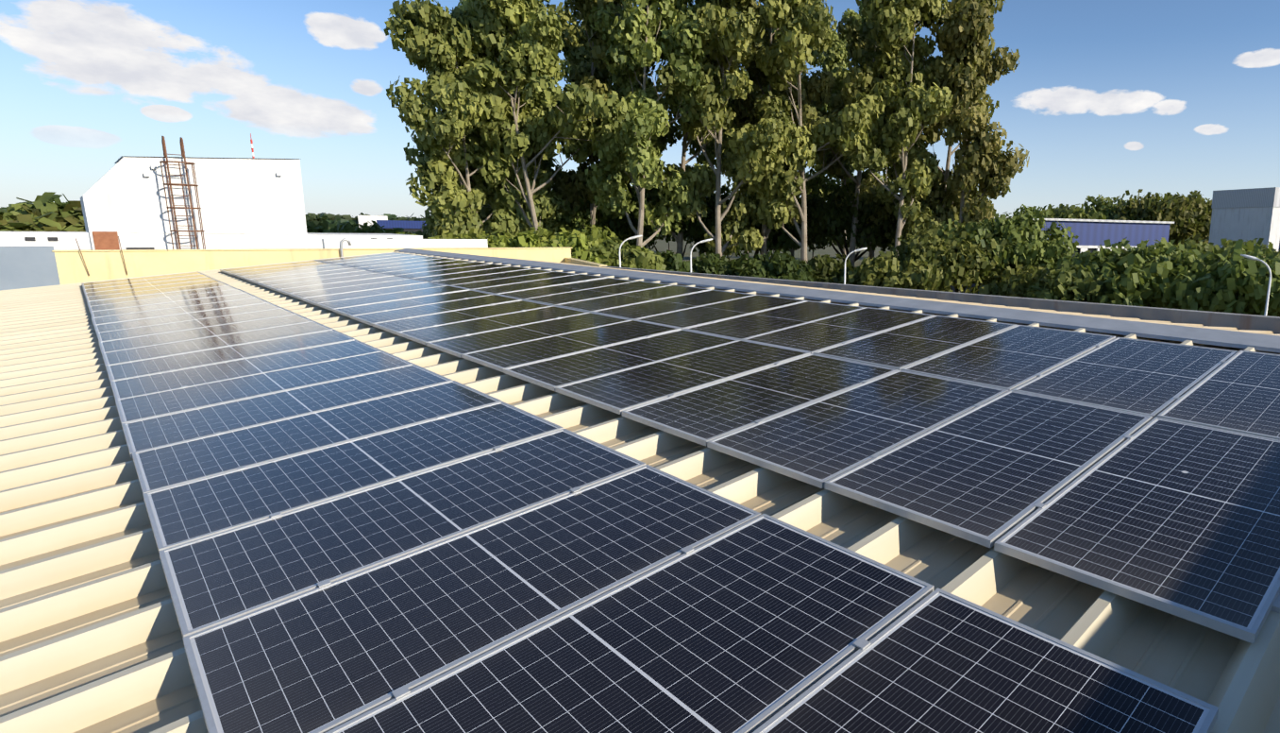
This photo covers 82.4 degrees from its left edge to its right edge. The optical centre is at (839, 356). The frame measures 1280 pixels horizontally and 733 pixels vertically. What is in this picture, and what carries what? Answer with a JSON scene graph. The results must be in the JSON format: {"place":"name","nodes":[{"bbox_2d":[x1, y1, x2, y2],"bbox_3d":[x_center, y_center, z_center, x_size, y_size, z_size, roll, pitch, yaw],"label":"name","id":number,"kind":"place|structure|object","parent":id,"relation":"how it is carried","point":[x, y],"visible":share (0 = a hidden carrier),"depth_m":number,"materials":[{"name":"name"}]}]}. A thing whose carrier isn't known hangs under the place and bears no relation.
{"place":"outdoors","nodes":[
{"label":"outdoors","id":0,"kind":"place"},
{"bbox_2d":[80,155,308,249],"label":"building","id":1,"kind":"structure","parent":0,"point":[245,203],"depth_m":21.70,"materials":[{"name":"white paint"}]},
{"bbox_2d":[0,0,1279,218],"label":"sky","id":2,"kind":"structure","parent":0,"point":[1110,98],"materials":[{"name":"blue"}]},
{"bbox_2d":[628,236,889,267],"bbox_3d":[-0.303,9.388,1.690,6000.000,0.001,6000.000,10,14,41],"label":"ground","id":3,"kind":"structure","parent":0,"point":[661,245],"depth_m":284.76,"materials":[{"name":"green plant"}]},
{"bbox_2d":[0,208,9,229],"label":"tree","id":4,"kind":"object","parent":3,"relation":"on","point":[2,213],"depth_m":38.44,"materials":[{"name":"green plant"}]},
{"bbox_2d":[0,201,33,212],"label":"horizon tree","id":5,"kind":"object","parent":3,"relation":"on","point":[9,205],"depth_m":131.41,"materials":[{"name":"green plant"}]},
{"bbox_2d":[0,191,84,231],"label":"tree","id":6,"kind":"object","parent":3,"relation":"on","point":[44,203],"visible":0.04,"depth_m":37.88,"materials":[{"name":"green plant"}]},
{"bbox_2d":[0,200,85,231],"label":"tree","id":7,"kind":"object","parent":3,"relation":"on","point":[61,221],"visible":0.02,"depth_m":37.41,"materials":[{"name":"green plant"}]},
{"bbox_2d":[305,212,331,229],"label":"horizon tree","id":8,"kind":"object","parent":3,"relation":"on","point":[314,218],"depth_m":140.43,"materials":[{"name":"green plant"}]},
{"bbox_2d":[304,212,355,227],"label":"horizon tree","id":9,"kind":"object","parent":3,"relation":"on","point":[331,223],"depth_m":146.40,"materials":[{"name":"green plant"}]},
{"bbox_2d":[305,220,363,233],"bbox_3d":[-47.556,-7.659,63.931,10.699,9.401,10.186,10,14,41],"label":"tree","id":10,"kind":"object","parent":3,"relation":"on","point":[311,227],"visible":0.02,"depth_m":63.58,"materials":[{"name":"green plant"}]},
{"bbox_2d":[317,212,360,223],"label":"horizon tree","id":11,"kind":"object","parent":3,"relation":"on","point":[330,216],"depth_m":175.22,"materials":[{"name":"green plant"}]},
{"bbox_2d":[323,224,361,233],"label":"tree","id":12,"kind":"object","parent":3,"relation":"on","point":[326,230],"depth_m":68.24,"materials":[{"name":"green plant"}]},
{"bbox_2d":[339,219,408,234],"bbox_3d":[-41.295,-7.497,63.449,10.609,9.513,10.982,10,14,41],"label":"tree","id":13,"kind":"object","parent":3,"relation":"on","point":[375,227],"visible":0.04,"depth_m":63.05,"materials":[{"name":"green plant"}]},
{"bbox_2d":[355,212,407,219],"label":"horizon tree","id":14,"kind":"object","parent":3,"relation":"on","point":[392,216],"depth_m":189.60,"materials":[{"name":"green plant"}]},
{"bbox_2d":[357,215,426,234],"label":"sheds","id":15,"kind":"object","parent":3,"relation":"on","point":[387,224],"visible":0.23,"depth_m":126.42,"materials":[{"name":"blue metal"}]},
{"bbox_2d":[387,213,431,220],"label":"horizon tree","id":16,"kind":"object","parent":3,"relation":"on","point":[412,218],"visible":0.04,"depth_m":151.20,"materials":[{"name":"green plant"}]},
{"bbox_2d":[395,231,442,238],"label":"bush","id":17,"kind":"object","parent":3,"relation":"on","point":[398,232],"depth_m":42.38,"materials":[{"name":"green plant"}]},
{"bbox_2d":[406,224,434,238],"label":"bush","id":18,"kind":"object","parent":3,"relation":"on","point":[424,232],"depth_m":72.84,"materials":[{"name":"green plant"}]},
{"bbox_2d":[383,0,541,238],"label":"eucalyptus tree","id":19,"kind":"object","parent":3,"relation":"on","point":[456,202],"visible":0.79,"depth_m":51.11,"materials":[{"name":"green plant"}]},
{"bbox_2d":[429,228,503,247],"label":"bush","id":20,"kind":"object","parent":3,"relation":"on","point":[451,235],"depth_m":39.23,"materials":[{"name":"green plant"}]},
{"bbox_2d":[426,25,555,236],"bbox_3d":[-30.279,-15.575,61.570,10.183,26.515,10.621,10,14,41],"label":"eucalyptus tree","id":21,"kind":"object","parent":3,"relation":"on","point":[485,212],"visible":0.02,"depth_m":62.74,"materials":[{"name":"green plant"}]},
{"bbox_2d":[458,0,564,192],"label":"eucalyptus tree","id":22,"kind":"object","parent":3,"relation":"on","point":[548,163],"depth_m":68.37,"materials":[{"name":"green plant"}]},
{"bbox_2d":[487,230,538,247],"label":"bush","id":23,"kind":"object","parent":3,"relation":"on","point":[522,239],"visible":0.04,"depth_m":39.99,"materials":[{"name":"green plant"}]},
{"bbox_2d":[479,226,564,243],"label":"bush","id":24,"kind":"object","parent":3,"relation":"on","point":[545,234],"visible":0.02,"depth_m":45.74,"materials":[{"name":"green plant"}]},
{"bbox_2d":[446,0,629,235],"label":"eucalyptus tree","id":25,"kind":"object","parent":3,"relation":"on","point":[527,54],"visible":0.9,"depth_m":52.76,"materials":[{"name":"green plant"}]},
{"bbox_2d":[535,233,610,266],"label":"bush","id":26,"kind":"object","parent":3,"relation":"on","point":[579,251],"visible":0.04,"depth_m":40.84,"materials":[{"name":"green plant"}]},
{"bbox_2d":[546,1,633,179],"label":"eucalyptus tree","id":27,"kind":"object","parent":3,"relation":"on","point":[576,48],"visible":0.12,"depth_m":66.13,"materials":[{"name":"green plant"}]},
{"bbox_2d":[540,223,652,266],"bbox_3d":[-16.318,-3.749,45.399,9.042,9.584,8.971,10,14,41],"label":"bush","id":28,"kind":"object","parent":3,"relation":"on","point":[596,236],"visible":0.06,"depth_m":44.15,"materials":[{"name":"green plant"}]},
{"bbox_2d":[543,0,656,230],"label":"eucalyptus tree","id":29,"kind":"object","parent":3,"relation":"on","point":[571,185],"visible":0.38,"depth_m":59.24,"materials":[{"name":"green plant"}]},
{"bbox_2d":[546,184,661,249],"bbox_3d":[-23.752,-10.270,67.440,12.501,14.246,13.115,10,14,41],"label":"understorey tree","id":30,"kind":"object","parent":3,"relation":"on","point":[566,223],"visible":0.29,"depth_m":63.05,"materials":[{"name":"green plant"}]},
{"bbox_2d":[558,57,667,171],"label":"eucalyptus tree","id":31,"kind":"object","parent":3,"relation":"on","point":[564,68],"depth_m":79.53,"materials":[{"name":"green plant"}]},
{"bbox_2d":[585,236,666,269],"bbox_3d":[-13.830,-3.061,44.041,6.578,8.813,7.998,3,10,10],"label":"bush","id":32,"kind":"object","parent":3,"relation":"on","point":[632,257],"visible":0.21,"depth_m":42.66,"materials":[{"name":"green plant"}]},
{"bbox_2d":[618,235,642,267],"bbox_3d":[-11.412,-2.146,38.612,1.307,9.034,0.320,-2,11,-19],"label":"street lamp","id":33,"kind":"object","parent":3,"relation":"on","point":[632,237],"visible":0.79,"depth_m":37.80,"materials":[{"name":"silver metal"}]},
{"bbox_2d":[585,0,724,247],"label":"eucalyptus tree","id":34,"kind":"object","parent":3,"relation":"on","point":[633,44],"visible":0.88,"depth_m":54.39,"materials":[{"name":"green plant"}]},
{"bbox_2d":[640,247,690,271],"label":"bush","id":35,"kind":"object","parent":3,"relation":"on","point":[672,261],"visible":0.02,"depth_m":49.51,"materials":[{"name":"green plant"}]},
{"bbox_2d":[597,178,736,259],"bbox_3d":[-16.206,-10.071,67.434,11.768,14.148,14.156,10,14,41],"label":"understorey tree","id":36,"kind":"object","parent":3,"relation":"on","point":[692,227],"visible":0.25,"depth_m":63.86,"materials":[{"name":"green plant"}]},
{"bbox_2d":[649,227,687,250],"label":"horizon tree","id":37,"kind":"object","parent":3,"relation":"on","point":[657,236],"visible":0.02,"depth_m":240.86,"materials":[{"name":"green plant"}]},
{"bbox_2d":[646,0,753,255],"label":"eucalyptus tree","id":38,"kind":"object","parent":3,"relation":"on","point":[683,12],"visible":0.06,"depth_m":62.30,"materials":[{"name":"green plant"}]},
{"bbox_2d":[690,237,712,271],"bbox_3d":[-7.745,-2.168,39.507,1.309,8.901,0.320,-1,11,-14],"label":"street lamp","id":39,"kind":"object","parent":3,"relation":"on","point":[703,241],"visible":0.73,"depth_m":38.73,"materials":[{"name":"silver metal"}]},
{"bbox_2d":[662,3,741,255],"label":"eucalyptus tree","id":40,"kind":"object","parent":3,"relation":"on","point":[700,158],"visible":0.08,"depth_m":74.60,"materials":[{"name":"green plant"}]},
{"bbox_2d":[686,252,737,275],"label":"bush","id":41,"kind":"object","parent":3,"relation":"on","point":[716,263],"visible":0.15,"depth_m":51.39,"materials":[{"name":"green plant"}]},
{"bbox_2d":[654,0,786,255],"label":"eucalyptus tree","id":42,"kind":"object","parent":3,"relation":"on","point":[749,158],"visible":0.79,"depth_m":55.38,"materials":[{"name":"green plant"}]},
{"bbox_2d":[686,183,810,260],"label":"understorey tree","id":43,"kind":"object","parent":3,"relation":"on","point":[780,238],"visible":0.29,"depth_m":66.79,"materials":[{"name":"green plant"}]},
{"bbox_2d":[714,0,802,259],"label":"eucalyptus tree","id":44,"kind":"object","parent":3,"relation":"on","point":[756,91],"visible":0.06,"depth_m":82.51,"materials":[{"name":"green plant"}]},
{"bbox_2d":[727,250,813,281],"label":"bush","id":45,"kind":"object","parent":3,"relation":"on","point":[778,264],"visible":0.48,"depth_m":50.12,"materials":[{"name":"green plant"}]},
{"bbox_2d":[729,24,840,254],"bbox_3d":[-5.198,-19.467,64.437,10.996,34.117,8.853,10,14,41],"label":"eucalyptus tree","id":46,"kind":"object","parent":3,"relation":"on","point":[817,89],"visible":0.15,"depth_m":62.63,"materials":[{"name":"green plant"}]},
{"bbox_2d":[734,29,842,256],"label":"eucalyptus tree","id":47,"kind":"object","parent":3,"relation":"on","point":[816,183],"visible":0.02,"depth_m":76.72,"materials":[{"name":"green plant"}]},
{"bbox_2d":[711,0,891,263],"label":"eucalyptus tree","id":48,"kind":"object","parent":3,"relation":"on","point":[811,19],"visible":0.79,"depth_m":56.99,"materials":[{"name":"green plant"}]},
{"bbox_2d":[811,236,837,257],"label":"horizon tree","id":49,"kind":"object","parent":3,"relation":"on","point":[834,243],"visible":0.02,"depth_m":211.21,"materials":[{"name":"green plant"}]},
{"bbox_2d":[801,253,854,283],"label":"bush","id":50,"kind":"object","parent":3,"relation":"on","point":[826,268],"visible":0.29,"depth_m":52.39,"materials":[{"name":"green plant"}]},
{"bbox_2d":[805,8,861,255],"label":"eucalyptus tree","id":51,"kind":"object","parent":3,"relation":"on","point":[835,54],"visible":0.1,"depth_m":85.50,"materials":[{"name":"green plant"}]},
{"bbox_2d":[784,182,896,261],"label":"understorey tree","id":52,"kind":"object","parent":3,"relation":"on","point":[829,219],"visible":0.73,"depth_m":66.04,"materials":[{"name":"green plant"}]},
{"bbox_2d":[843,247,866,284],"bbox_3d":[0.834,-1.965,40.285,1.311,8.559,0.320,2,10,2],"label":"street lamp","id":53,"kind":"object","parent":3,"relation":"on","point":[859,249],"visible":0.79,"depth_m":39.59,"materials":[{"name":"silver metal"}]},
{"bbox_2d":[835,233,877,259],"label":"horizon tree","id":54,"kind":"object","parent":3,"relation":"on","point":[858,239],"visible":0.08,"depth_m":180.12,"materials":[{"name":"green plant"}]},
{"bbox_2d":[825,0,899,258],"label":"eucalyptus tree","id":55,"kind":"object","parent":3,"relation":"on","point":[843,73],"visible":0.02,"depth_m":72.94,"materials":[{"name":"green plant"}]},
{"bbox_2d":[792,0,933,267],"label":"eucalyptus tree","id":56,"kind":"object","parent":3,"relation":"on","point":[863,50],"visible":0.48,"depth_m":64.26,"materials":[{"name":"green plant"}]},
{"bbox_2d":[830,0,953,251],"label":"eucalyptus tree","id":57,"kind":"object","parent":3,"relation":"on","point":[892,26],"visible":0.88,"depth_m":58.26,"materials":[{"name":"green plant"}]},
{"bbox_2d":[838,244,955,291],"bbox_3d":[4.307,-4.023,51.919,8.814,8.603,8.975,10,14,41],"label":"bush","id":58,"kind":"object","parent":3,"relation":"on","point":[884,269],"visible":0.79,"depth_m":49.02,"materials":[{"name":"green plant"}]},
{"bbox_2d":[875,170,992,245],"bbox_3d":[8.851,-10.496,67.983,12.631,15.772,13.614,3,10,9],"label":"understorey tree","id":59,"kind":"object","parent":3,"relation":"on","point":[888,210],"visible":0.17,"depth_m":64.25,"materials":[{"name":"green plant"}]},
{"bbox_2d":[893,0,1005,224],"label":"eucalyptus tree","id":60,"kind":"object","parent":3,"relation":"on","point":[951,136],"visible":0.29,"depth_m":60.09,"materials":[{"name":"green plant"}]},
{"bbox_2d":[885,220,1025,293],"bbox_3d":[9.032,-5.234,54.188,11.410,10.359,10.310,-1,11,-11],"label":"bush","id":61,"kind":"object","parent":3,"relation":"on","point":[964,259],"visible":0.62,"depth_m":50.60,"materials":[{"name":"green plant"}]},
{"bbox_2d":[927,0,1029,292],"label":"eucalyptus tree","id":62,"kind":"object","parent":3,"relation":"on","point":[989,164],"visible":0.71,"depth_m":58.21,"materials":[{"name":"green plant"}]},
{"bbox_2d":[936,203,1082,283],"bbox_3d":[12.735,-6.087,55.479,11.994,11.727,10.229,1,10,-2],"label":"bush","id":63,"kind":"object","parent":3,"relation":"on","point":[1025,236],"visible":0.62,"depth_m":51.84,"materials":[{"name":"green plant"}]},
{"bbox_2d":[978,264,1080,297],"bbox_3d":[13.700,-1.963,44.094,8.716,7.719,8.103,-1,11,-12],"label":"bush","id":64,"kind":"object","parent":3,"relation":"on","point":[1018,282],"visible":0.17,"depth_m":43.19,"materials":[{"name":"green plant"}]},
{"bbox_2d":[1023,202,1106,219],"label":"tree","id":65,"kind":"object","parent":3,"relation":"on","point":[1071,211],"visible":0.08,"depth_m":99.88,"materials":[{"name":"green plant"}]},
{"bbox_2d":[1023,262,1152,306],"bbox_3d":[13.927,-1.478,40.868,7.372,7.927,7.736,10,14,41],"label":"bush","id":66,"kind":"object","parent":3,"relation":"on","point":[1075,282],"visible":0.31,"depth_m":38.40,"materials":[{"name":"green plant"}]},
{"bbox_2d":[1043,253,1145,269],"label":"bush","id":67,"kind":"object","parent":3,"relation":"on","point":[1064,260],"visible":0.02,"depth_m":47.36,"materials":[{"name":"green plant"}]},
{"bbox_2d":[1075,194,1176,242],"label":"tree","id":68,"kind":"object","parent":3,"relation":"on","point":[1106,208],"visible":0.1,"depth_m":107.85,"materials":[{"name":"green plant"}]},
{"bbox_2d":[1108,188,1212,248],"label":"tree","id":69,"kind":"object","parent":3,"relation":"on","point":[1183,212],"visible":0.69,"depth_m":98.34,"materials":[{"name":"green plant"}]},
{"bbox_2d":[1065,236,1257,315],"bbox_3d":[18.299,-2.156,40.861,12.439,9.428,11.602,10,14,41],"label":"bush","id":70,"kind":"object","parent":3,"relation":"on","point":[1136,277],"visible":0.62,"depth_m":37.56,"materials":[{"name":"green plant"}]},
{"bbox_2d":[1168,199,1212,247],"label":"tree","id":71,"kind":"object","parent":3,"relation":"on","point":[1176,238],"visible":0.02,"depth_m":102.29,"materials":[{"name":"green plant"}]},
{"bbox_2d":[1136,235,1279,258],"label":"bush","id":72,"kind":"object","parent":3,"relation":"on","point":[1190,244],"depth_m":45.87,"materials":[{"name":"green plant"}]},
{"bbox_2d":[1149,237,1279,316],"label":"bush","id":73,"kind":"object","parent":3,"relation":"on","point":[1228,247],"visible":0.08,"depth_m":38.71,"materials":[{"name":"green plant"}]},
{"bbox_2d":[1209,239,1279,316],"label":"bush","id":74,"kind":"object","parent":3,"relation":"on","point":[1247,284],"visible":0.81,"depth_m":34.23,"materials":[{"name":"green plant"}]},
{"bbox_2d":[1240,253,1271,315],"bbox_3d":[17.725,0.004,30.547,1.309,8.838,0.320,7,12,29],"label":"street lamp","id":75,"kind":"object","parent":3,"relation":"on","point":[1270,277],"visible":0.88,"depth_m":29.73,"materials":[{"name":"silver metal"}]},
{"bbox_2d":[948,216,1174,293],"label":"blue clad building","id":76,"kind":"structure","parent":0,"point":[1092,234],"depth_m":65.79,"materials":[{"name":"metal"}]},
{"bbox_2d":[1208,186,1279,252],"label":"white building","id":77,"kind":"structure","parent":0,"point":[1246,214],"depth_m":76.65,"materials":[{"name":"paint"}]},
{"bbox_3d":[-20.727,0.918,26.154,15.200,7.100,22.000,10,14,41],"label":"tank house","id":78,"kind":"object","parent":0,"visible":0},
{"bbox_2d":[159,135,205,249],"bbox_3d":[-19.875,-4.732,21.141,1.176,3.743,0.782,10,14,41],"label":"rusty caged ladder","id":79,"kind":"object","parent":78,"relation":"attached to","point":[166,161],"visible":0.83,"depth_m":21.04,"materials":[{"name":"metal"}]},
{"bbox_2d":[0,231,488,250],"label":"white parapets","id":80,"kind":"object","parent":78,"relation":"on","point":[61,240],"visible":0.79,"depth_m":23.07,"materials":[{"name":"paint"}]},
{"bbox_2d":[250,133,254,158],"bbox_3d":[-19.174,-6.837,22.826,0.056,0.850,0.048,10,14,41],"label":"red white antenna mast","id":81,"kind":"object","parent":78,"relation":"on","point":[252,149],"visible":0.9,"depth_m":22.81,"materials":[{"name":"red"}]},
{"bbox_3d":[-5.145,3.623,12.223,26.750,7.380,16.750,10,14,41],"label":"warehouse","id":82,"kind":"object","parent":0,"visible":0},
{"bbox_2d":[51,247,572,284],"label":"parapet wall","id":83,"kind":"structure","parent":82,"relation":"on","point":[103,264],"depth_m":18.08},
{"bbox_2d":[0,246,60,290],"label":"clad upstand wall","id":84,"kind":"structure","parent":83,"relation":"attached to","point":[26,266],"depth_m":16.00,"materials":[{"name":"grey metal"}]},
{"bbox_2d":[75,235,127,275],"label":"poles","id":85,"kind":"object","parent":83,"relation":"attached to","point":[84,261],"depth_m":16.69,"materials":[{"name":"metal"}]},
{"bbox_2d":[564,257,606,266],"bbox_3d":[-8.515,-2.713,23.372,5.080,0.940,0.240,17,19,56],"label":"cream eave ledge","id":86,"kind":"object","parent":83,"relation":"attached to","point":[576,261],"visible":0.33,"depth_m":23.28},
{"bbox_2d":[0,251,1279,732],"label":"roof sheet","id":87,"kind":"object","parent":82,"relation":"on","point":[91,636],"depth_m":3.29,"materials":[{"name":"paint"}]},
{"bbox_2d":[339,237,351,256],"bbox_3d":[-14.370,-3.038,20.371,0.070,0.804,0.289,10,14,41],"label":"gooseneck vent pipe","id":88,"kind":"object","parent":87,"relation":"attached to","point":[341,245],"visible":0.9,"depth_m":20.27,"materials":[{"name":"silver metal"}]},
{"bbox_2d":[82,270,1218,732],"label":"solar array","id":89,"kind":"object","parent":87,"relation":"on","point":[352,535],"visible":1,"depth_m":2.82,"materials":[{"name":"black glass"}]},
{"bbox_2d":[219,252,1279,642],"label":"solar array","id":90,"kind":"object","parent":87,"relation":"on","point":[1143,471],"visible":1,"depth_m":4.80,"materials":[{"name":"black glass"}]},
{"bbox_2d":[394,248,1279,352],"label":"gutter","id":91,"kind":"object","parent":87,"relation":"on","point":[1228,338],"visible":1,"depth_m":8.06,"materials":[{"name":"grey metal"}]},
{"bbox_2d":[498,256,1279,335],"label":"parapet wall","id":92,"kind":"structure","parent":87,"relation":"on","point":[1271,332],"depth_m":12.28,"materials":[{"name":"paint"}]},
{"bbox_2d":[600,266,1279,333],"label":"concrete eave parapet","id":93,"kind":"object","parent":82,"relation":"on","point":[1249,322],"visible":0.07,"depth_m":12.99,"materials":[{"name":"grey concrete"}]}
]}

